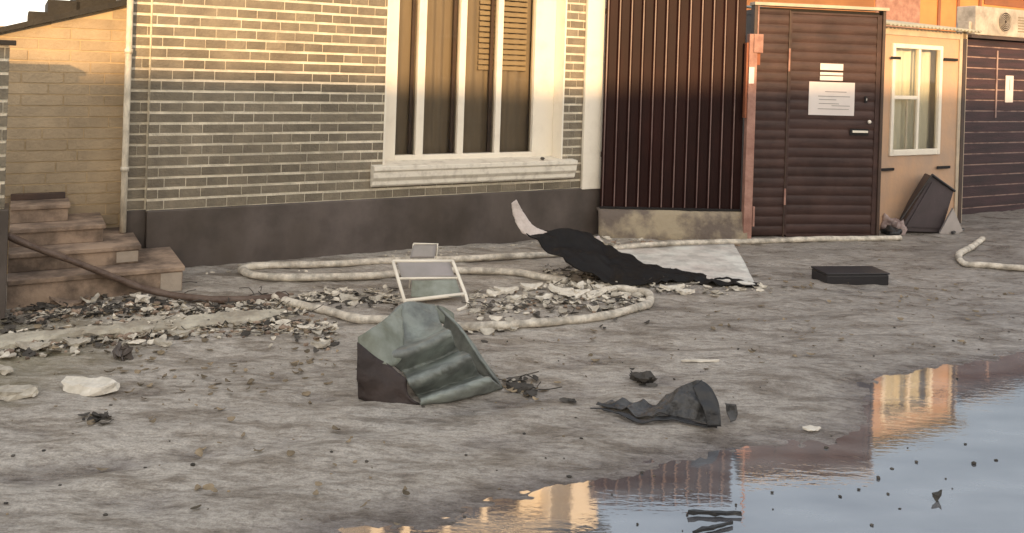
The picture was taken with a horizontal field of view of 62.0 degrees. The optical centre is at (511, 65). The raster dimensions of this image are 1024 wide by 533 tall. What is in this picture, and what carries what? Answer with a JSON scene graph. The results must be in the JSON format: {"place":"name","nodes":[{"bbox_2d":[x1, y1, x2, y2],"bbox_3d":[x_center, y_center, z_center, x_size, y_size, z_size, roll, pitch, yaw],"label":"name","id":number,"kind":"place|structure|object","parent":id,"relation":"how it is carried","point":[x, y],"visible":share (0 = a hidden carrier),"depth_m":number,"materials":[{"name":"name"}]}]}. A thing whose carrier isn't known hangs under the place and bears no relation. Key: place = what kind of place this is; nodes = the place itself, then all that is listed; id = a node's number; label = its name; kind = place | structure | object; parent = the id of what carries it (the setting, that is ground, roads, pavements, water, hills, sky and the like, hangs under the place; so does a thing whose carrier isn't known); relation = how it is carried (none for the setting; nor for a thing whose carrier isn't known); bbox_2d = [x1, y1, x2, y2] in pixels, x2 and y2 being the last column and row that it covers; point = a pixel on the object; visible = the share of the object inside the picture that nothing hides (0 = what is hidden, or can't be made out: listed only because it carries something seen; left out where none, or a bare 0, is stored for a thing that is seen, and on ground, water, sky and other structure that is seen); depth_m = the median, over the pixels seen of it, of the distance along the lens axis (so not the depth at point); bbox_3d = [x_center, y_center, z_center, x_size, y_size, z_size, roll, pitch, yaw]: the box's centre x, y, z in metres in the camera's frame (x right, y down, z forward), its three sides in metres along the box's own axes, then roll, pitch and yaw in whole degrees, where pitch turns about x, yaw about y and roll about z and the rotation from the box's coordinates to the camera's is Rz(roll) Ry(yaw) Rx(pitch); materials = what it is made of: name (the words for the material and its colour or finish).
{"place":"outdoors","nodes":[
{"label":"outdoors","id":0,"kind":"place"},
{"bbox_2d":[0,0,46,25],"label":"sky","id":1,"kind":"structure","parent":0,"point":[11,11],"materials":[{"name":"white"}]},
{"bbox_2d":[0,209,1023,532],"bbox_3d":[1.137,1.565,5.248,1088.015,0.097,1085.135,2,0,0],"label":"ground","id":2,"kind":"structure","parent":0,"point":[420,455],"depth_m":3.89,"materials":[{"name":"grey concrete"}]},
{"bbox_2d":[0,364,13,375],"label":"plaster fragment","id":3,"kind":"object","parent":2,"relation":"on","point":[4,370],"visible":1,"depth_m":3.92,"materials":[{"name":"white paint"}]},
{"bbox_2d":[0,40,15,318],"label":"brick pier","id":4,"kind":"structure","parent":2,"relation":"on","point":[4,85],"depth_m":4.70,"materials":[{"name":"grey brick"}]},
{"bbox_2d":[0,384,38,400],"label":"plaster fragment","id":5,"kind":"object","parent":2,"relation":"on","point":[8,392],"visible":0.99,"depth_m":3.67,"materials":[{"name":"white paint"}]},
{"bbox_2d":[15,341,50,350],"bbox_3d":[-2.383,1.394,4.248,0.167,0.046,0.072,2,0,0],"label":"pale fragment","id":6,"kind":"object","parent":2,"relation":"on","point":[33,346],"visible":0.95,"depth_m":4.24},
{"bbox_2d":[0,0,126,273],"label":"outbuilding","id":7,"kind":"structure","parent":2,"relation":"on","point":[66,96],"depth_m":5.82,"materials":[{"name":"beige brick"}]},
{"bbox_2d":[49,294,90,307],"bbox_3d":[-2.595,1.385,5.005,0.225,0.079,0.092,2,0,-24],"label":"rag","id":8,"kind":"object","parent":2,"relation":"on","point":[56,301],"visible":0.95,"depth_m":4.99,"materials":[{"name":"fabric"}]},
{"bbox_2d":[80,293,99,302],"bbox_3d":[-2.492,1.371,5.030,0.055,0.046,0.106,2,0,42],"label":"paper scrap","id":9,"kind":"object","parent":8,"relation":"on","point":[95,297],"visible":1,"depth_m":5.03,"materials":[{"name":"white paper"}]},
{"bbox_2d":[62,337,90,346],"bbox_3d":[-2.199,1.391,4.307,0.149,0.042,0.068,2,0,0],"label":"pale fragment","id":10,"kind":"object","parent":2,"relation":"on","point":[71,342],"visible":1,"depth_m":4.30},
{"bbox_2d":[61,376,119,395],"bbox_3d":[-1.875,1.420,3.790,0.263,0.051,0.139,2,0,0],"label":"plaster fragment","id":11,"kind":"object","parent":2,"relation":"on","point":[86,386],"visible":1,"depth_m":3.77,"materials":[{"name":"white paint"}]},
{"bbox_2d":[6,192,184,308],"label":"stone steps","id":12,"kind":"structure","parent":2,"relation":"on","point":[45,219],"depth_m":5.33,"materials":[{"name":"beige stone"}]},
{"bbox_2d":[112,342,133,360],"bbox_3d":[-1.907,1.398,4.177,0.090,0.081,0.076,2,0,36],"label":"stone","id":13,"kind":"object","parent":2,"relation":"on","point":[121,351],"visible":1,"depth_m":4.16,"materials":[{"name":"grey stone"}]},
{"bbox_2d":[8,232,271,303],"bbox_3d":[-2.187,1.203,5.147,1.523,0.455,0.240,2,0,-14],"label":"dark hose","id":14,"kind":"object","parent":2,"relation":"on","point":[25,243],"visible":0.96,"depth_m":5.14,"materials":[{"name":"rubber"}]},
{"bbox_2d":[130,325,154,331],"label":"pale fragment","id":15,"kind":"object","parent":2,"relation":"on","point":[148,328],"visible":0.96,"depth_m":4.54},
{"bbox_2d":[135,294,151,302],"bbox_3d":[-2.193,1.382,5.068,0.080,0.048,0.091,2,0,-43],"label":"foam block","id":16,"kind":"object","parent":2,"relation":"on","point":[143,298],"depth_m":5.05,"materials":[{"name":"white plastic"}]},
{"bbox_2d":[0,308,300,349],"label":"kerb","id":17,"kind":"structure","parent":2,"relation":"on","point":[8,340],"depth_m":4.58,"materials":[{"name":"grey concrete"}]},
{"bbox_2d":[141,315,165,320],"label":"pale fragment","id":18,"kind":"object","parent":17,"relation":"on","point":[156,318],"visible":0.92,"depth_m":4.69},
{"bbox_2d":[153,338,172,346],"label":"pale fragment","id":19,"kind":"object","parent":2,"relation":"on","point":[159,342],"visible":1,"depth_m":4.34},
{"bbox_2d":[167,329,190,336],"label":"pale fragment","id":20,"kind":"object","parent":2,"relation":"on","point":[177,332],"visible":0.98,"depth_m":4.53,"materials":[{"name":"beige stone"}]},
{"bbox_2d":[234,318,248,325],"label":"pale fragment","id":21,"kind":"object","parent":2,"relation":"on","point":[236,323],"visible":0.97,"depth_m":4.72,"materials":[{"name":"beige stone"}]},
{"bbox_2d":[310,339,330,348],"bbox_3d":[-0.998,1.445,4.440,0.105,0.039,0.051,2,0,0],"label":"pale fragment","id":22,"kind":"object","parent":2,"relation":"on","point":[319,344],"visible":1,"depth_m":4.43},
{"bbox_2d":[0,264,657,423],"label":"dark leaves","id":23,"kind":"object","parent":2,"relation":"on","point":[95,416],"visible":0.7,"depth_m":4.82,"materials":[{"name":"black plant"}]},
{"bbox_2d":[348,296,359,300],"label":"pale fragment","id":24,"kind":"object","parent":2,"relation":"on","point":[352,298],"visible":0.9,"depth_m":5.30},
{"bbox_2d":[116,0,605,267],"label":"brick house","id":25,"kind":"structure","parent":2,"relation":"on","point":[261,130],"depth_m":6.62,"materials":[{"name":"grey brick"}]},
{"bbox_2d":[370,0,577,186],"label":"window","id":26,"kind":"structure","parent":25,"relation":"in","point":[475,89],"depth_m":7.38,"materials":[{"name":"white paint"}]},
{"bbox_2d":[30,276,693,389],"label":"twigs","id":27,"kind":"object","parent":2,"relation":"on","point":[287,313],"visible":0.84,"depth_m":5.04,"materials":[{"name":"brown wood"}]},
{"bbox_2d":[1,238,739,393],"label":"rubble crumbs","id":28,"kind":"object","parent":2,"relation":"on","point":[272,324],"visible":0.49,"depth_m":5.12,"materials":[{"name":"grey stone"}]},
{"bbox_2d":[369,294,381,300],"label":"pale fragment","id":29,"kind":"object","parent":2,"relation":"on","point":[377,297],"visible":0.99,"depth_m":5.33,"materials":[{"name":"white concrete"}]},
{"bbox_2d":[0,236,772,372],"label":"broken chips","id":30,"kind":"object","parent":2,"relation":"on","point":[343,297],"visible":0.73,"depth_m":5.14,"materials":[{"name":"grey concrete"}]},
{"bbox_2d":[409,243,437,287],"bbox_3d":[-0.592,1.370,5.676,0.198,0.379,0.053,2,0,-12],"label":"white bracket","id":31,"kind":"object","parent":2,"relation":"on","point":[424,250],"visible":0.87,"depth_m":5.67,"materials":[{"name":"metal"}]},
{"bbox_2d":[356,301,502,405],"bbox_3d":[-0.362,1.346,4.123,0.666,0.319,0.806,2,0,0],"label":"metal sheet","id":32,"kind":"object","parent":2,"relation":"on","point":[426,352],"visible":1,"depth_m":3.90,"materials":[{"name":"grey metal"}]},
{"bbox_2d":[391,259,468,310],"bbox_3d":[-0.509,1.379,5.372,0.452,0.238,0.429,2,0,-17],"label":"folding stand","id":33,"kind":"object","parent":2,"relation":"on","point":[420,273],"visible":0.98,"depth_m":5.44,"materials":[{"name":"white paint"}]},
{"bbox_2d":[271,285,654,330],"bbox_3d":[-0.218,1.472,5.184,2.435,0.072,0.763,2,0,-13],"label":"looped hose","id":34,"kind":"object","parent":2,"relation":"on","point":[648,302],"visible":0.84,"depth_m":4.97,"materials":[{"name":"beige fabric"}]},
{"bbox_2d":[275,291,289,302],"bbox_3d":[-1.415,1.427,5.232,0.084,0.070,0.068,2,0,41],"label":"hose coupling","id":35,"kind":"object","parent":34,"relation":"attached to","point":[280,294],"visible":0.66,"depth_m":5.21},
{"bbox_2d":[486,289,500,296],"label":"pale fragment","id":36,"kind":"object","parent":2,"relation":"on","point":[489,292],"visible":1,"depth_m":5.46,"materials":[{"name":"beige concrete"}]},
{"bbox_2d":[6,298,988,519],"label":"pebbles","id":37,"kind":"object","parent":2,"relation":"on","point":[435,415],"visible":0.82,"depth_m":3.60,"materials":[{"name":"beige stone"}]},
{"bbox_2d":[494,286,518,293],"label":"pale fragment","id":38,"kind":"object","parent":2,"relation":"on","point":[506,290],"visible":0.99,"depth_m":5.58,"materials":[{"name":"beige concrete"}]},
{"bbox_2d":[510,293,523,299],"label":"pale fragment","id":39,"kind":"object","parent":2,"relation":"on","point":[516,297],"visible":1,"depth_m":5.44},
{"bbox_2d":[14,256,1021,524],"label":"leaf litter","id":40,"kind":"object","parent":2,"relation":"on","point":[198,450],"visible":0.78,"depth_m":4.18,"materials":[{"name":"brown plant"}]},
{"bbox_2d":[506,381,533,390],"bbox_3d":[0.035,1.494,3.960,0.130,0.034,0.069,2,0,22],"label":"dark clod","id":41,"kind":"object","parent":2,"relation":"on","point":[519,385],"visible":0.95,"depth_m":3.95,"materials":[{"name":"grey soil"}]},
{"bbox_2d":[520,282,542,290],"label":"pale fragment","id":42,"kind":"object","parent":2,"relation":"on","point":[527,286],"visible":1,"depth_m":5.67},
{"bbox_2d":[535,294,552,301],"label":"pale fragment","id":43,"kind":"object","parent":2,"relation":"on","point":[544,296],"visible":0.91,"depth_m":5.46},
{"bbox_2d":[548,283,573,293],"bbox_3d":[0.326,1.475,5.639,0.183,0.054,0.076,2,0,32],"label":"pale fragment","id":44,"kind":"object","parent":2,"relation":"on","point":[552,287],"visible":0.85,"depth_m":5.64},
{"bbox_2d":[237,235,901,284],"bbox_3d":[0.957,1.504,6.648,5.864,0.075,0.968,2,0,-22],"label":"fire hose","id":45,"kind":"object","parent":2,"relation":"on","point":[245,270],"visible":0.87,"depth_m":6.17,"materials":[{"name":"beige fabric"}]},
{"bbox_2d":[559,289,589,297],"bbox_3d":[0.408,1.477,5.539,0.216,0.048,0.084,2,0,-8],"label":"pale fragment","id":46,"kind":"object","parent":2,"relation":"on","point":[574,294],"visible":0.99,"depth_m":5.53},
{"bbox_2d":[573,280,583,288],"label":"pale fragment","id":47,"kind":"object","parent":2,"relation":"on","point":[579,285],"visible":1,"depth_m":5.78,"materials":[{"name":"beige stone"}]},
{"bbox_2d":[574,286,606,296],"bbox_3d":[0.511,1.486,5.599,0.232,0.060,0.106,2,0,-38],"label":"pale fragment","id":48,"kind":"object","parent":2,"relation":"on","point":[600,292],"visible":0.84,"depth_m":5.60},
{"bbox_2d":[592,285,616,292],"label":"pale fragment","id":49,"kind":"object","parent":2,"relation":"on","point":[612,288],"visible":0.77,"depth_m":5.72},
{"bbox_2d":[511,200,759,286],"bbox_3d":[0.874,1.254,6.139,1.775,0.571,0.594,2,0,0],"label":"rubber sheet","id":50,"kind":"object","parent":2,"relation":"on","point":[585,252],"visible":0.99,"depth_m":6.04,"materials":[{"name":"black rubber"}]},
{"bbox_2d":[630,371,655,383],"bbox_3d":[0.632,1.509,4.123,0.124,0.047,0.079,2,0,0],"label":"dark clod","id":51,"kind":"object","parent":2,"relation":"on","point":[644,377],"visible":1,"depth_m":4.11,"materials":[{"name":"black soil"}]},
{"bbox_2d":[590,380,720,427],"bbox_3d":[0.622,1.437,3.712,0.555,0.171,0.207,2,0,9],"label":"crumpled bag","id":52,"kind":"object","parent":2,"relation":"on","point":[690,402],"visible":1,"depth_m":3.67,"materials":[{"name":"black plastic"}]},
{"bbox_2d":[596,0,746,239],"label":"corrugated fence","id":53,"kind":"object","parent":2,"relation":"on","point":[671,151],"visible":0.93,"depth_m":7.73,"materials":[{"name":"metal"}]},
{"bbox_2d":[659,284,684,291],"bbox_3d":[1.103,1.526,5.873,0.180,0.050,0.066,2,0,0],"label":"pale fragment","id":54,"kind":"object","parent":2,"relation":"on","point":[672,287],"visible":0.83,"depth_m":5.87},
{"bbox_2d":[675,287,694,294],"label":"pale fragment","id":55,"kind":"object","parent":2,"relation":"on","point":[681,291],"visible":1,"depth_m":5.76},
{"bbox_2d":[618,243,754,284],"bbox_3d":[1.328,1.525,6.677,1.164,0.039,1.352,2,0,0],"label":"pale board","id":56,"kind":"object","parent":2,"relation":"on","point":[710,261],"visible":0.77,"depth_m":6.66,"materials":[{"name":"white"}]},
{"bbox_2d":[681,359,718,361],"bbox_3d":[0.971,1.521,4.399,0.201,0.012,0.022,2,0,-7],"label":"white stick","id":57,"kind":"object","parent":2,"relation":"on","point":[701,360],"visible":1,"depth_m":4.39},
{"bbox_2d":[725,403,737,421],"bbox_3d":[0.944,1.489,3.660,0.054,0.070,0.044,2,0,0],"label":"plastic scrap","id":58,"kind":"object","parent":2,"relation":"on","point":[732,411],"visible":1,"depth_m":3.67,"materials":[{"name":"grey plastic"}]},
{"bbox_2d":[741,34,763,238],"bbox_3d":[2.162,0.692,7.725,0.145,1.960,0.088,2,0,-4],"label":"gate post","id":59,"kind":"object","parent":2,"relation":"on","point":[753,47],"visible":0.91,"depth_m":7.69,"materials":[{"name":"metal"}]},
{"bbox_2d":[802,425,820,430],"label":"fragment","id":60,"kind":"object","parent":2,"relation":"on","point":[811,428],"visible":1,"depth_m":3.64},
{"bbox_2d":[811,266,889,284],"bbox_3d":[2.492,1.550,6.292,0.500,0.094,0.230,2,0,-9],"label":"black case","id":61,"kind":"object","parent":2,"relation":"on","point":[858,275],"visible":0.99,"depth_m":6.21,"materials":[{"name":"black plastic"}]},
{"bbox_2d":[747,5,981,229],"bbox_3d":[3.675,0.462,9.470,1.523,2.319,2.191,2,0,-30],"label":"plywood booth","id":62,"kind":"object","parent":2,"relation":"on","point":[924,101],"visible":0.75,"depth_m":8.71,"materials":[{"name":"beige wood"}]},
{"bbox_2d":[740,2,889,236],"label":"door unit","id":63,"kind":"structure","parent":62,"relation":"attached to","point":[818,122],"depth_m":7.89,"materials":[{"name":"metal"}]},
{"bbox_2d":[757,0,759,33],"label":"fence top tube","id":64,"kind":"object","parent":63,"relation":"attached to","point":[758,18],"visible":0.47,"depth_m":7.77,"materials":[{"name":"beige metal"}]},
{"bbox_2d":[784,11,881,236],"bbox_3d":[2.984,0.550,7.915,0.914,2.074,0.076,2,0,-9],"label":"door leaf","id":65,"kind":"structure","parent":63,"relation":"in","point":[832,160],"depth_m":7.91,"materials":[{"name":"brown wood"}]},
{"bbox_2d":[888,43,942,155],"bbox_3d":[4.086,0.344,8.660,1.101,1.213,0.142,2,0,-30],"label":"window","id":66,"kind":"structure","parent":62,"relation":"in","point":[916,79],"depth_m":8.69,"materials":[{"name":"white paint"}]},
{"bbox_2d":[747,0,1023,31],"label":"orange house","id":67,"kind":"structure","parent":2,"relation":"on","point":[938,12],"depth_m":12.92,"materials":[{"name":"orange paint"}]},
{"bbox_2d":[880,213,899,229],"bbox_3d":[3.694,1.536,8.373,0.182,0.181,0.196,2,0,0],"label":"crumpled bag","id":68,"kind":"object","parent":2,"relation":"on","point":[887,220],"visible":0.62,"depth_m":8.32,"materials":[{"name":"plastic"}]},
{"bbox_2d":[880,225,901,234],"bbox_3d":[3.638,1.579,8.167,0.165,0.100,0.219,2,0,-7],"label":"rag","id":69,"kind":"object","parent":2,"relation":"on","point":[889,230],"visible":0.76,"depth_m":8.13,"materials":[{"name":"black fabric"}]},
{"bbox_2d":[892,220,907,234],"bbox_3d":[3.759,1.561,8.258,0.156,0.152,0.132,2,0,-10],"label":"crumpled bag","id":70,"kind":"object","parent":2,"relation":"on","point":[901,226],"visible":0.6,"depth_m":8.24,"materials":[{"name":"beige plastic"}]},
{"bbox_2d":[899,173,955,232],"bbox_3d":[4.086,1.345,8.455,0.661,0.581,0.252,2,0,-9],"label":"tipped cabinet","id":71,"kind":"object","parent":2,"relation":"on","point":[926,207],"visible":0.82,"depth_m":8.34,"materials":[{"name":"metal"}]},
{"bbox_2d":[939,208,962,233],"bbox_3d":[4.291,1.515,8.331,0.282,0.254,0.057,2,0,-9],"label":"grey board","id":72,"kind":"object","parent":2,"relation":"on","point":[951,223],"visible":1,"depth_m":8.30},
{"bbox_2d":[955,236,1023,270],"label":"short hose","id":73,"kind":"object","parent":2,"relation":"on","point":[960,253],"visible":1,"depth_m":6.87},
{"bbox_2d":[962,34,1023,213],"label":"log house","id":74,"kind":"structure","parent":2,"relation":"on","point":[993,172],"depth_m":9.82,"materials":[{"name":"brown wood"}]},
{"bbox_2d":[956,6,1023,37],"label":"air conditioner","id":75,"kind":"object","parent":74,"relation":"on","point":[993,21],"visible":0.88,"depth_m":10.71,"materials":[{"name":"white metal"}]},
{"bbox_2d":[338,352,1023,532],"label":"water","id":76,"kind":"structure","parent":0,"point":[934,420],"depth_m":3.18,"materials":[{"name":"liquid"}]},
{"bbox_2d":[4,305,1013,530],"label":"dark specks","id":77,"kind":"object","parent":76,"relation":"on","point":[568,476],"visible":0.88,"depth_m":3.23,"materials":[{"name":"black soil"}]},
{"bbox_2d":[692,520,732,532],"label":"bracket scrap","id":78,"kind":"object","parent":76,"relation":"on","point":[708,528],"visible":1,"depth_m":2.83,"materials":[{"name":"grey metal"}]},
{"bbox_2d":[687,509,741,516],"bbox_3d":[0.695,1.534,2.925,0.191,0.019,0.016,2,0,-1],"label":"bracket scrap","id":79,"kind":"object","parent":76,"relation":"on","point":[714,513],"visible":1,"depth_m":2.92,"materials":[{"name":"grey metal"}]},
{"bbox_2d":[932,490,941,501],"bbox_3d":[1.539,1.554,3.087,0.044,0.035,0.018,2,0,-31],"label":"dark clod","id":80,"kind":"object","parent":76,"relation":"on","point":[936,496],"visible":1,"depth_m":3.08,"materials":[{"name":"brown soil"}]}
]}

